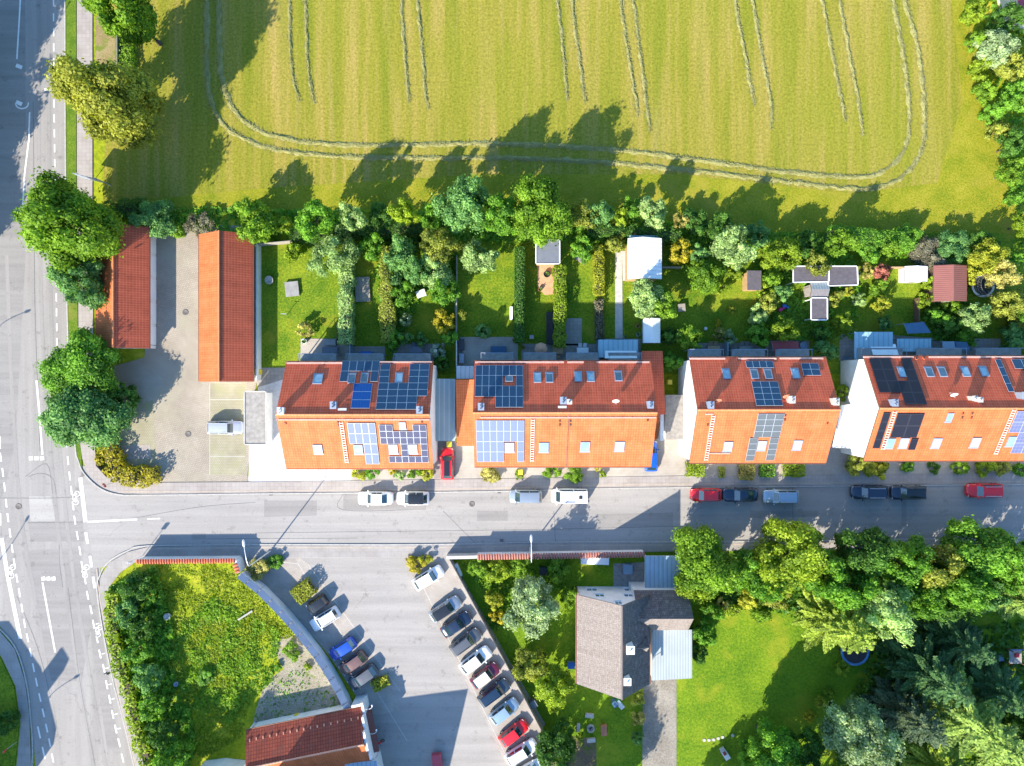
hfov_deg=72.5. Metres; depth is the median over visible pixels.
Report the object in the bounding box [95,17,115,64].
bare soil
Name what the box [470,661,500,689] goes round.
parked car
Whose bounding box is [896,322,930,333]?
sun sail
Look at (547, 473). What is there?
front shrub
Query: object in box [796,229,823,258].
garden shrub
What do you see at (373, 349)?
terrace
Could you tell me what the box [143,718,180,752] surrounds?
bramble bush
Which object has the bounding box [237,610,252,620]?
timber trough
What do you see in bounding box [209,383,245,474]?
grass paver bays
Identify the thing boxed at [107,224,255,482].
courtyard
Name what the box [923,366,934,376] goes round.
roof window
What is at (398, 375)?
roof window
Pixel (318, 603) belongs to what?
parked car
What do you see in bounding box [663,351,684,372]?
garden shrub
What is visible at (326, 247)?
broadleaf tree
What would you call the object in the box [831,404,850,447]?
carport
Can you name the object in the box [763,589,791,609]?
garden shrub
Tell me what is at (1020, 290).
hedge
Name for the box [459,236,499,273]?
broadleaf tree
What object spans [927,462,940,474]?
front shrub
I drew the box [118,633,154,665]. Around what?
bramble bush
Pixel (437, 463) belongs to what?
driveway
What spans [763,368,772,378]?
roof window
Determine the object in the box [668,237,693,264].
garden shrub
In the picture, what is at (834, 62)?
hay windrow
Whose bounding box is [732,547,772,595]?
broadleaf tree
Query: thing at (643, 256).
garden hall
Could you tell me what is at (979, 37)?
garden shrub
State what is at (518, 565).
garden shrub
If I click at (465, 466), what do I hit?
driveway
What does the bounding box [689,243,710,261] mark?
garden shrub
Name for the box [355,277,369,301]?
garden shed
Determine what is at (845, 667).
garden shrub
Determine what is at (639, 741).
garden shrub
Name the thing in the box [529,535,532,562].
street lamp
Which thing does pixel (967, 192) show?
meadow edge
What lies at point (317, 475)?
gravel yard
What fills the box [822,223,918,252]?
hedge
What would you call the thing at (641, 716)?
garden shrub
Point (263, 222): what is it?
broadleaf tree
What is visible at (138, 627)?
bramble bush
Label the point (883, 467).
front shrub
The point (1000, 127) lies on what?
garden shrub
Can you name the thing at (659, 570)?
carport
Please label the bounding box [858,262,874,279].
garden shrub
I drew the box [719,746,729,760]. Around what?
garden lounger
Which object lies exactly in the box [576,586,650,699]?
detached house
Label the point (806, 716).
garden shrub
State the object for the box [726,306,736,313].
garden shrub
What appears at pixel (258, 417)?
garage
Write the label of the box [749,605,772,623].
garden shrub
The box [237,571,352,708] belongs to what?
curved wall
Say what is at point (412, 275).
broadleaf tree
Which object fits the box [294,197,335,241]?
broadleaf tree
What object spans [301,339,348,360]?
terrace
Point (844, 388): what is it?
garden shrub
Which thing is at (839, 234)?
broadleaf tree
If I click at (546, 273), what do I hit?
plant pot
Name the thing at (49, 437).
road markings
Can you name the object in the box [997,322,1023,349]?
garden shrub
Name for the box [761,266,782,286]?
garden shrub
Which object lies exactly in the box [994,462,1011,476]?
front shrub
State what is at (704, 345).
terrace
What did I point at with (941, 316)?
garden shrub
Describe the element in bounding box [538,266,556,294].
wooden deck
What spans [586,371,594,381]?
roof window
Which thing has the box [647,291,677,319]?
broadleaf tree
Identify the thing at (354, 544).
kerb
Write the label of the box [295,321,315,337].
garden shrub
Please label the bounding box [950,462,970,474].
front shrub
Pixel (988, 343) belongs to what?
terrace
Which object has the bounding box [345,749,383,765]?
flat building
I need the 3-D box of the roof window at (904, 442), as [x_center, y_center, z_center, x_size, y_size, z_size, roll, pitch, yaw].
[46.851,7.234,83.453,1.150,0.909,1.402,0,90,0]
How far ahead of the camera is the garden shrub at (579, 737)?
90.05 m
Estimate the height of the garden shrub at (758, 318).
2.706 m
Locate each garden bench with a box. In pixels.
[510,307,512,319]
[585,713,593,717]
[587,737,595,742]
[601,724,606,735]
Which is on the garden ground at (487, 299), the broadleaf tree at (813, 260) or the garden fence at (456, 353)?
the broadleaf tree at (813, 260)
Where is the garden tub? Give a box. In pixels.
[567,661,574,668]
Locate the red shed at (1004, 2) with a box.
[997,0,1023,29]
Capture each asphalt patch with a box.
[0,0,24,505]
[21,548,90,680]
[28,522,83,540]
[29,496,54,520]
[89,599,118,748]
[192,533,205,537]
[264,501,316,516]
[343,494,425,509]
[400,720,461,733]
[477,511,507,520]
[596,513,672,527]
[750,511,817,517]
[901,501,906,525]
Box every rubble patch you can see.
[253,656,340,722]
[272,633,311,672]
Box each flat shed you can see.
[201,758,245,765]
[456,366,473,378]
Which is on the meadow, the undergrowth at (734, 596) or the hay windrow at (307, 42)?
the hay windrow at (307, 42)
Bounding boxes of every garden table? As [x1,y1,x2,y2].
[322,347,338,353]
[410,346,421,352]
[416,289,426,298]
[553,348,562,353]
[577,348,588,352]
[622,563,632,573]
[706,346,719,348]
[738,346,750,348]
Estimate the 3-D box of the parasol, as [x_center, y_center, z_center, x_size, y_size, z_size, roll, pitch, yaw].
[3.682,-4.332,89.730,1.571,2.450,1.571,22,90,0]
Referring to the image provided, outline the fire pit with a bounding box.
[587,724,594,732]
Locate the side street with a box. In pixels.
[82,465,1023,568]
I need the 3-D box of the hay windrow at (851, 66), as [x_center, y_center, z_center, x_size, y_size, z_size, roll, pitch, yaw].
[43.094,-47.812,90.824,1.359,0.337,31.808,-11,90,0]
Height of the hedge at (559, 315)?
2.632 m
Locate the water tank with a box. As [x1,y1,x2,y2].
[529,697,537,708]
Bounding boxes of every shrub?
[0,709,21,736]
[127,198,176,238]
[169,222,185,238]
[184,211,214,237]
[197,666,216,686]
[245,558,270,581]
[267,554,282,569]
[274,214,294,231]
[274,662,281,671]
[281,640,299,662]
[282,242,307,263]
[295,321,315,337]
[303,663,311,670]
[351,470,365,480]
[358,232,385,261]
[365,470,380,479]
[368,201,393,229]
[386,329,403,349]
[387,263,403,285]
[390,280,414,307]
[393,471,405,480]
[397,332,413,345]
[399,312,411,326]
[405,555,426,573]
[406,470,421,477]
[417,331,428,347]
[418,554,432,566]
[420,470,433,481]
[430,342,445,357]
[431,308,455,334]
[433,355,450,371]
[440,329,460,346]
[458,309,468,320]
[467,558,488,578]
[474,324,491,339]
[480,468,500,482]
[484,589,504,611]
[485,559,510,584]
[488,610,503,624]
[509,557,531,579]
[515,469,523,479]
[542,468,561,478]
[545,704,561,714]
[547,557,571,585]
[560,586,576,609]
[563,468,583,483]
[569,234,592,263]
[576,732,583,740]
[599,470,606,477]
[604,232,626,252]
[609,207,630,227]
[623,195,643,221]
[630,689,644,705]
[631,711,645,725]
[631,731,644,745]
[660,326,682,345]
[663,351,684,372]
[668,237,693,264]
[673,212,688,228]
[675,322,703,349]
[682,207,708,237]
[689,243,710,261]
[689,618,717,645]
[692,642,708,664]
[699,601,725,623]
[705,210,733,239]
[712,327,725,340]
[715,318,721,326]
[715,596,728,612]
[716,281,731,294]
[724,264,742,281]
[724,329,737,346]
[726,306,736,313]
[737,587,759,609]
[737,737,760,765]
[742,322,770,347]
[743,220,769,248]
[747,302,767,325]
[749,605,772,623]
[756,282,775,296]
[758,292,780,314]
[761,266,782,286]
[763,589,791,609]
[770,284,793,302]
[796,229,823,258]
[803,709,816,723]
[808,324,830,340]
[810,338,839,360]
[814,694,826,707]
[827,290,844,307]
[829,311,852,334]
[833,658,850,676]
[835,384,848,401]
[841,286,853,296]
[844,455,872,475]
[850,292,865,306]
[856,235,880,264]
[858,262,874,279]
[863,462,889,480]
[868,278,889,297]
[869,295,891,315]
[873,263,891,280]
[878,228,903,256]
[878,315,892,330]
[895,222,923,250]
[900,462,913,472]
[907,235,948,271]
[916,292,932,308]
[919,275,932,290]
[922,307,950,323]
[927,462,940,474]
[933,313,963,335]
[936,228,971,264]
[938,301,963,316]
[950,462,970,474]
[955,325,979,346]
[958,0,989,27]
[963,29,995,52]
[966,56,993,82]
[967,277,975,286]
[968,230,1000,251]
[970,79,997,106]
[974,462,997,477]
[976,98,1011,125]
[983,120,1017,141]
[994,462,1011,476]
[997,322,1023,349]
[1002,180,1023,206]
[1009,301,1023,323]
[1010,462,1023,476]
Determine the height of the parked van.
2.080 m
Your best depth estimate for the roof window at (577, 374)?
83.51 m
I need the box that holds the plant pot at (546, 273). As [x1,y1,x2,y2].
[544,271,549,276]
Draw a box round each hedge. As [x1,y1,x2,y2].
[94,440,162,488]
[102,196,148,218]
[102,590,155,765]
[118,8,137,67]
[288,219,444,245]
[289,576,317,604]
[336,259,356,344]
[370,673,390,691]
[377,246,397,342]
[513,246,525,342]
[551,264,567,348]
[586,223,681,244]
[592,244,604,295]
[593,299,604,339]
[684,462,704,476]
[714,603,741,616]
[717,466,725,477]
[737,464,755,480]
[758,464,774,477]
[781,464,805,477]
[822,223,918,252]
[1002,287,1023,328]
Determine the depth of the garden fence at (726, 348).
89.78 m
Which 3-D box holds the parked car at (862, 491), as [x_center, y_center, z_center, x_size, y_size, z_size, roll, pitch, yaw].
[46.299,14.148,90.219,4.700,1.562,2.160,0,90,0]
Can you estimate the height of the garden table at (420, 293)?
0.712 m
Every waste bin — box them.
[459,339,463,349]
[459,354,463,362]
[611,698,617,707]
[615,698,624,709]
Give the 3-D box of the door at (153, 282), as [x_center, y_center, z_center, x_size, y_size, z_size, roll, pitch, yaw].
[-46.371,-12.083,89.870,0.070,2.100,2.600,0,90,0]
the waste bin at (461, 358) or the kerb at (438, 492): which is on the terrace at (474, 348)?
the waste bin at (461, 358)
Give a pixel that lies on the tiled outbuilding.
(338, 735)
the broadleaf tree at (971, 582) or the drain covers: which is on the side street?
the drain covers
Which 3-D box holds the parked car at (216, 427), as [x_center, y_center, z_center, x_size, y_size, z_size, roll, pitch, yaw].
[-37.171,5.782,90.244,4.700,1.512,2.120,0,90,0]
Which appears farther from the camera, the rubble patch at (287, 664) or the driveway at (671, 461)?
the rubble patch at (287, 664)
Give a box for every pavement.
[0,631,30,765]
[77,0,1023,493]
[98,538,1023,765]
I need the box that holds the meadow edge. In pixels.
[148,0,1017,232]
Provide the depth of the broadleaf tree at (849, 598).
81.70 m
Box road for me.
[0,0,132,765]
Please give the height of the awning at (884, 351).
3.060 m
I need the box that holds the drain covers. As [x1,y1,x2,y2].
[15,309,502,541]
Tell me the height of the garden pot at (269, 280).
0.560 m
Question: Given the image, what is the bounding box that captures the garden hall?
[625,235,661,280]
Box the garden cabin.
[924,265,966,302]
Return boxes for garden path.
[256,368,284,386]
[455,300,455,330]
[615,251,622,339]
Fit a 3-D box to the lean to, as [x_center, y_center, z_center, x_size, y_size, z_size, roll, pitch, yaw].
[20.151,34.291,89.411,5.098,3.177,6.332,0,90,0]
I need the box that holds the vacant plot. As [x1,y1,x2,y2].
[108,562,355,765]
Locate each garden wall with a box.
[136,556,244,572]
[477,550,644,559]
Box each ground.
[0,0,1023,765]
[261,231,1023,373]
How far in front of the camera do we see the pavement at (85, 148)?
90.88 m
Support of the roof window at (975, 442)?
in the terraced house at (938, 405)
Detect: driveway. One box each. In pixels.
[434,441,455,478]
[456,443,476,476]
[642,677,676,765]
[645,438,686,474]
[828,425,844,472]
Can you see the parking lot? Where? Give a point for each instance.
(433, 689)
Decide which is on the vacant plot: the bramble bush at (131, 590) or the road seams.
the bramble bush at (131, 590)
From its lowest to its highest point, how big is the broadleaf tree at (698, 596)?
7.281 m
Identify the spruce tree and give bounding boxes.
[791,582,876,653]
[857,675,948,748]
[873,630,975,707]
[891,649,1023,765]
[899,733,971,765]
[912,612,996,668]
[954,647,1023,717]
[969,717,1023,765]
[983,568,1023,621]
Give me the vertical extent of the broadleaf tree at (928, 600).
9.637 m
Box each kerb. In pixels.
[0,628,33,765]
[64,0,1023,495]
[96,537,1023,765]
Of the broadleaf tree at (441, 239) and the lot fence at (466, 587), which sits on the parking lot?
the lot fence at (466, 587)
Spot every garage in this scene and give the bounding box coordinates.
[244,391,272,444]
[664,395,682,439]
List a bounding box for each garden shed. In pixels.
[355,277,369,301]
[642,318,659,343]
[742,270,760,290]
[898,266,927,282]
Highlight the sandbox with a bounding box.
[284,281,299,296]
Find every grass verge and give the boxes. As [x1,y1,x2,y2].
[0,657,19,765]
[66,0,81,467]
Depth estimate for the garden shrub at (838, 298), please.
89.44 m
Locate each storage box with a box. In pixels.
[455,562,461,576]
[677,304,685,311]
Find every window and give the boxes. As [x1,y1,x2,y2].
[312,373,323,383]
[312,444,323,454]
[347,373,356,382]
[353,445,363,454]
[360,372,369,382]
[388,444,398,454]
[395,372,403,382]
[399,422,406,429]
[408,444,417,454]
[504,442,514,452]
[505,376,512,381]
[533,372,540,382]
[538,442,548,452]
[545,372,552,382]
[574,371,581,381]
[579,442,589,451]
[585,587,597,590]
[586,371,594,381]
[594,593,604,596]
[613,600,622,603]
[614,370,622,380]
[614,441,624,451]
[622,593,633,596]
[721,368,730,378]
[722,441,732,451]
[749,368,758,378]
[756,441,766,450]
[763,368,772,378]
[790,368,800,378]
[791,440,802,450]
[884,438,895,448]
[896,367,906,376]
[897,438,909,448]
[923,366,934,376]
[929,438,942,448]
[936,366,947,376]
[944,413,954,422]
[959,366,970,376]
[968,437,981,447]
[977,366,989,375]
[1004,436,1016,446]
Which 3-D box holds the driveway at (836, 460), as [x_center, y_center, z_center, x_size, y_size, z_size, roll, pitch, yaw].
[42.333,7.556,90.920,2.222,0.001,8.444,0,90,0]
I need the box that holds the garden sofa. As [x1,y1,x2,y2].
[491,346,505,352]
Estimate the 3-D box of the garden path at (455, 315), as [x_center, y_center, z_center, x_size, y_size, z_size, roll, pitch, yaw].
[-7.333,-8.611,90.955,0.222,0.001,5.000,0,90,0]
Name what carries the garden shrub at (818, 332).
on the garden ground at (487, 299)
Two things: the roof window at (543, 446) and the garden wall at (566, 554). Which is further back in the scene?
the garden wall at (566, 554)
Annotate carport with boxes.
[436,379,456,440]
[642,552,679,587]
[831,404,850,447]
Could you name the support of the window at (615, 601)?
in the detached house at (613, 645)
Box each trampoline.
[838,644,869,665]
[968,275,1002,296]
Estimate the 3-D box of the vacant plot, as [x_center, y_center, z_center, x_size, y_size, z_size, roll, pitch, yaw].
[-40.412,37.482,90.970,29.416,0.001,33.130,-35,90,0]
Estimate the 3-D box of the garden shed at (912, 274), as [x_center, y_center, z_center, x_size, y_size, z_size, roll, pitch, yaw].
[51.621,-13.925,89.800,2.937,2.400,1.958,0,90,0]
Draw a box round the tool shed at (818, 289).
[803,282,829,296]
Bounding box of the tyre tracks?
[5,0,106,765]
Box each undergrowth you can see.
[105,565,197,765]
[135,205,1023,264]
[375,240,458,356]
[462,562,570,630]
[699,550,1004,631]
[754,254,860,340]
[833,620,1023,765]
[923,293,979,341]
[983,0,1023,254]
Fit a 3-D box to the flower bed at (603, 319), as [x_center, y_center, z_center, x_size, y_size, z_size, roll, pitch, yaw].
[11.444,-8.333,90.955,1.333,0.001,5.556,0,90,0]
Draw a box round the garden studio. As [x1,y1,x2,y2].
[535,240,559,265]
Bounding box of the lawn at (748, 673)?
[453,548,1023,765]
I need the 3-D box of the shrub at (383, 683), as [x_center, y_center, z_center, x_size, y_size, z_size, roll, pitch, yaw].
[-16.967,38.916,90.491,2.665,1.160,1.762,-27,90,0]
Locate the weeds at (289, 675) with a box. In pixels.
[255,647,338,719]
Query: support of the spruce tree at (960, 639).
on the lawn at (748, 673)
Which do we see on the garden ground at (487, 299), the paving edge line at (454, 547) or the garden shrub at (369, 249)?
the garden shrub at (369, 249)
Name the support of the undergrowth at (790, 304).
on the garden ground at (487, 299)
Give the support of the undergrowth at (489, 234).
on the garden ground at (487, 299)
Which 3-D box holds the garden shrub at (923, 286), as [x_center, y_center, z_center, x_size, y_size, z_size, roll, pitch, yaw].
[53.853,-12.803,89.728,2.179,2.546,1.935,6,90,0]
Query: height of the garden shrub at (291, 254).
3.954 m
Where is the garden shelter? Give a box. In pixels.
[580,556,608,564]
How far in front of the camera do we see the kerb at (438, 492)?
90.87 m
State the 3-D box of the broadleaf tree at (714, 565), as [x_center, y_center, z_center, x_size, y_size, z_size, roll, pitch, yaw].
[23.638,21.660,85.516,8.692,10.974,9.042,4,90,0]
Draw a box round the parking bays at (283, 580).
[249,558,399,714]
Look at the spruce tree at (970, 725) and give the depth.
81.86 m
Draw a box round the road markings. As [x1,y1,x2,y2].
[0,0,159,761]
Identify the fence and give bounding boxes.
[95,451,109,476]
[116,35,121,63]
[256,242,260,379]
[258,241,295,245]
[349,344,352,352]
[450,559,545,735]
[456,255,457,331]
[456,340,457,365]
[662,267,682,268]
[724,342,728,355]
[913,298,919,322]
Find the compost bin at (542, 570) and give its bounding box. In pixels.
[539,566,546,574]
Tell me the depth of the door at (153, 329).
90.26 m
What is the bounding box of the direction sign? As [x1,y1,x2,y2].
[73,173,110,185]
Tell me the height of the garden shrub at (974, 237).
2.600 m
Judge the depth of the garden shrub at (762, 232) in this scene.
88.63 m
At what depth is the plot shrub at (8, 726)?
89.43 m
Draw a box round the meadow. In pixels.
[103,0,962,216]
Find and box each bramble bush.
[112,598,140,629]
[115,570,150,602]
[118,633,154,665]
[126,611,156,642]
[131,662,165,693]
[138,685,171,721]
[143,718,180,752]
[145,582,165,605]
[149,738,192,765]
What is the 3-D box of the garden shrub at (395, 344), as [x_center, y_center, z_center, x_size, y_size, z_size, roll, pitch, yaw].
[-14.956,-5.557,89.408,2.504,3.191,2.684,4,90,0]
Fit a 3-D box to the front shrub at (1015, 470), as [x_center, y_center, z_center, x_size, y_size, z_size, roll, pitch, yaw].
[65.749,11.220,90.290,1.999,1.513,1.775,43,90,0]
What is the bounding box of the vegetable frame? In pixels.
[546,312,552,343]
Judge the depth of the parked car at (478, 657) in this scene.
89.87 m
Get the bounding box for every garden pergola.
[787,266,829,284]
[804,297,827,320]
[828,266,858,285]
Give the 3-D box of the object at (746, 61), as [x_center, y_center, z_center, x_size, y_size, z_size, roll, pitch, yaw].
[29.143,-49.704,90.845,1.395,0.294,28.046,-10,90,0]
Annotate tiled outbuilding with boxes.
[245,693,378,765]
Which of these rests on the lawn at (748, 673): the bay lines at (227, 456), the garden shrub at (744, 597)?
the garden shrub at (744, 597)
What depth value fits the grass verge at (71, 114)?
90.90 m
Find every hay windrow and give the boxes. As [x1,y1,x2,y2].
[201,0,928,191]
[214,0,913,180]
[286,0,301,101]
[302,0,316,104]
[398,0,412,102]
[414,0,430,109]
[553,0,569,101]
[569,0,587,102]
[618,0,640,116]
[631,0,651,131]
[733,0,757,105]
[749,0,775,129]
[820,0,848,121]
[837,0,864,136]
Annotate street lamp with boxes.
[242,539,270,565]
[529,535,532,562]
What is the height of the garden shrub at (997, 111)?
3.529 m
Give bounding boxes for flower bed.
[336,323,342,338]
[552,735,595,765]
[595,298,604,339]
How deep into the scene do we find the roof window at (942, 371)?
83.53 m
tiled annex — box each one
[456,380,473,445]
[641,351,664,440]
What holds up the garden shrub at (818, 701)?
on the lawn at (748, 673)
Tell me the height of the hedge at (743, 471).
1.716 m
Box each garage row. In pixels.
[95,225,156,348]
[198,230,256,381]
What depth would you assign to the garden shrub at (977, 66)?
89.03 m
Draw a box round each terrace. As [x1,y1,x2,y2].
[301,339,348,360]
[353,346,384,360]
[392,344,433,360]
[458,337,517,365]
[521,344,595,359]
[566,318,581,344]
[596,339,640,359]
[613,562,644,585]
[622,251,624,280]
[696,343,723,355]
[730,343,761,355]
[765,340,808,355]
[839,333,943,360]
[955,339,999,354]
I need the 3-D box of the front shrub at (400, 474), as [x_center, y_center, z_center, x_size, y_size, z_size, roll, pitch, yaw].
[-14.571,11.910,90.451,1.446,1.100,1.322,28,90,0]
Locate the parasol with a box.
[534,342,546,352]
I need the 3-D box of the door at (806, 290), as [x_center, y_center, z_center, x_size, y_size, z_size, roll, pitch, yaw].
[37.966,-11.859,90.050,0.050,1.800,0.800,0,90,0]
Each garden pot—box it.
[163,613,170,619]
[265,276,273,283]
[799,342,807,348]
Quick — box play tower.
[1005,646,1023,666]
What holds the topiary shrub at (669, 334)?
on the garden ground at (487, 299)
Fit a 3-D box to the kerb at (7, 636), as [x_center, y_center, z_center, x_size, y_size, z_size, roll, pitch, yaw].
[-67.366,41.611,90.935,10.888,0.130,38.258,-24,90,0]
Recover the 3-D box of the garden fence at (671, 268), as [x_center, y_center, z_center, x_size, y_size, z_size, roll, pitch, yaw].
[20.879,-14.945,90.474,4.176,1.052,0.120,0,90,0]
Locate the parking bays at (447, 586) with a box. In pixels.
[411,560,541,765]
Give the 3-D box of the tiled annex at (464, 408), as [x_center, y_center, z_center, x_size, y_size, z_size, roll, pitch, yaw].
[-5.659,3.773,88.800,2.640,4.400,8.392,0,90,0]
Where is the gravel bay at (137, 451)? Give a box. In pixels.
[121,444,150,458]
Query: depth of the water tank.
89.85 m
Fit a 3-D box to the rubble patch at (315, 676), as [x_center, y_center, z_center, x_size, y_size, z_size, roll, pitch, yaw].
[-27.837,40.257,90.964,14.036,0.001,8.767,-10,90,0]
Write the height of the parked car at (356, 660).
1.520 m
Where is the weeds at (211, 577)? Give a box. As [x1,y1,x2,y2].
[153,563,294,757]
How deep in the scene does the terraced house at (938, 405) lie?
83.24 m
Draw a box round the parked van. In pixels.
[551,488,587,504]
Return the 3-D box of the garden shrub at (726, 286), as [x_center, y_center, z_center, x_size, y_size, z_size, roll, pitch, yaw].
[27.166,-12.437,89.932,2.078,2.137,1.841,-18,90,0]
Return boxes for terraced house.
[275,353,437,469]
[473,353,656,467]
[678,349,840,463]
[840,348,1023,461]
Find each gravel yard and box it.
[249,380,285,481]
[281,470,350,481]
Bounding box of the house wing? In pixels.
[629,582,693,629]
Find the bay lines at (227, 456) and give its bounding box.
[210,399,244,456]
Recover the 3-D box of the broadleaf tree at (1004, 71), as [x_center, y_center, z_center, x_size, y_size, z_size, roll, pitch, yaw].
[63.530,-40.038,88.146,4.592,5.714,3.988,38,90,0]
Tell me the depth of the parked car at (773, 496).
89.86 m
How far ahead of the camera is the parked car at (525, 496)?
89.42 m
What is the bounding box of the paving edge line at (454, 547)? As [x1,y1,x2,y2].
[96,481,1023,765]
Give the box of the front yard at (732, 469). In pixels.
[351,454,1023,480]
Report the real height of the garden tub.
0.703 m
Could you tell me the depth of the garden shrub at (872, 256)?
88.71 m
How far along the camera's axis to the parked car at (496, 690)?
89.84 m
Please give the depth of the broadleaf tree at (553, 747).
86.29 m
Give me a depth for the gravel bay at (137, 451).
90.94 m
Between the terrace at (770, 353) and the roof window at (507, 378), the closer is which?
the roof window at (507, 378)
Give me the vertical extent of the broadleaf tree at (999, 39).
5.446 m
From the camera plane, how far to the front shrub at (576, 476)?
89.90 m
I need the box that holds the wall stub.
[446,553,477,558]
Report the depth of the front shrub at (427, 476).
89.98 m
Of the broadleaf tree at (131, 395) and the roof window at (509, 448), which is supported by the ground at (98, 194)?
the broadleaf tree at (131, 395)
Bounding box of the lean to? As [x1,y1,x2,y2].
[651,629,691,680]
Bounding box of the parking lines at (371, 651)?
[284,557,504,753]
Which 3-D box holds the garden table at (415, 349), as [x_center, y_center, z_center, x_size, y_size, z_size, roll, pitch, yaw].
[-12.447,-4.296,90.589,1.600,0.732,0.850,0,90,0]
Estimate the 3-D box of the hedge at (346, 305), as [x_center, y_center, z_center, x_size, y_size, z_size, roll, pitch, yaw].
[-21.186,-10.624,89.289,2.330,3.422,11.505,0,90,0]
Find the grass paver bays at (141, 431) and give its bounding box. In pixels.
[118,400,155,469]
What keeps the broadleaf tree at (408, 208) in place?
on the ground at (98, 194)
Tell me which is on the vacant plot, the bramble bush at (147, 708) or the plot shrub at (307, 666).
the bramble bush at (147, 708)
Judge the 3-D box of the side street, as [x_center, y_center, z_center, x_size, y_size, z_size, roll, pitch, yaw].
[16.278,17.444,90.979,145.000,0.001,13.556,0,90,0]
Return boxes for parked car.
[207,420,243,435]
[306,593,329,614]
[309,605,340,630]
[329,636,357,660]
[339,649,367,675]
[347,662,378,690]
[358,490,393,506]
[397,490,429,506]
[412,565,444,590]
[428,595,461,622]
[439,447,454,479]
[440,611,472,637]
[449,627,481,656]
[458,645,491,674]
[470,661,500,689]
[477,677,510,707]
[488,697,519,725]
[498,718,528,747]
[504,737,536,765]
[509,489,541,504]
[522,755,539,765]
[644,441,659,471]
[690,487,720,502]
[722,487,757,503]
[762,488,798,504]
[850,484,887,500]
[889,485,926,500]
[965,482,1002,498]
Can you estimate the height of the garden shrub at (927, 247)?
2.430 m
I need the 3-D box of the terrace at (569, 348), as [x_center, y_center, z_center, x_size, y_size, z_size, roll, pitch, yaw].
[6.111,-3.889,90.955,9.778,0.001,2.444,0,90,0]
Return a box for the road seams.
[17,118,792,763]
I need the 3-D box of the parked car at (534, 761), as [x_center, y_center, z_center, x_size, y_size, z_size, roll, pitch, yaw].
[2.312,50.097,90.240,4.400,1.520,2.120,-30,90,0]
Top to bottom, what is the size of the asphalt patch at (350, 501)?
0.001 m
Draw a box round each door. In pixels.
[151,237,155,252]
[151,255,155,276]
[151,279,155,299]
[151,303,155,323]
[151,326,155,346]
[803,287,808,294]
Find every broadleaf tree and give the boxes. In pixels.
[11,166,129,273]
[34,326,123,397]
[36,376,137,450]
[43,252,109,310]
[44,51,166,150]
[78,0,162,47]
[103,382,142,410]
[231,196,279,245]
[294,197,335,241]
[306,224,362,277]
[338,201,367,231]
[380,233,415,271]
[386,197,420,225]
[401,254,434,285]
[418,202,440,228]
[419,226,462,264]
[420,253,454,289]
[428,279,461,306]
[429,172,489,234]
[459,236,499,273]
[476,192,519,236]
[501,574,562,641]
[507,173,574,248]
[511,646,548,682]
[533,659,576,708]
[534,713,577,765]
[569,197,599,229]
[586,199,615,227]
[626,277,665,318]
[637,195,666,229]
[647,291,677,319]
[670,522,740,598]
[673,571,711,603]
[680,257,726,294]
[709,222,756,270]
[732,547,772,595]
[745,516,834,602]
[745,569,788,603]
[747,715,803,765]
[756,236,804,270]
[764,315,799,341]
[788,725,826,765]
[803,248,831,276]
[803,548,849,602]
[817,695,906,765]
[821,568,884,612]
[822,227,861,257]
[832,525,904,578]
[851,581,916,647]
[880,532,935,592]
[900,580,946,620]
[905,544,968,589]
[930,560,999,611]
[934,514,1023,585]
[938,588,983,624]
[958,302,992,333]
[966,235,1011,280]
[970,28,1021,69]
[980,539,1023,595]
[981,579,1011,611]
[982,0,1023,33]
[982,259,1023,288]
[986,290,1023,320]
[989,52,1023,82]
[993,157,1023,187]
[996,127,1023,157]
[999,80,1023,112]
[1001,696,1023,738]
[1007,212,1023,238]
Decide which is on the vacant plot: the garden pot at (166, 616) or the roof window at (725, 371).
the garden pot at (166, 616)
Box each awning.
[605,351,636,357]
[770,341,798,351]
[871,344,898,354]
[932,341,954,347]
[954,341,969,350]
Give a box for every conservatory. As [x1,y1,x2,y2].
[597,340,637,357]
[846,332,892,358]
[893,339,930,351]
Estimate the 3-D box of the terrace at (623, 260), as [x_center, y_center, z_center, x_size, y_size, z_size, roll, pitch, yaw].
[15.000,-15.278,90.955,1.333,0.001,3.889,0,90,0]
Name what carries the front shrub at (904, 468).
on the front yard at (732, 469)
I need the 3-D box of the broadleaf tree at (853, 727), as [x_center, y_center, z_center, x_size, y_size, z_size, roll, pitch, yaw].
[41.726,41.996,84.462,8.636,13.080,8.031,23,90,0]
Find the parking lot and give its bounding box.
[243,556,544,765]
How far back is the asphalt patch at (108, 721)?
90.98 m
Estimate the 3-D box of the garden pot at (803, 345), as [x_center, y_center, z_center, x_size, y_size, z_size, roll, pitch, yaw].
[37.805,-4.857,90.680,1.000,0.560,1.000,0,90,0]
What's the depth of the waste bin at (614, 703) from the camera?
89.90 m

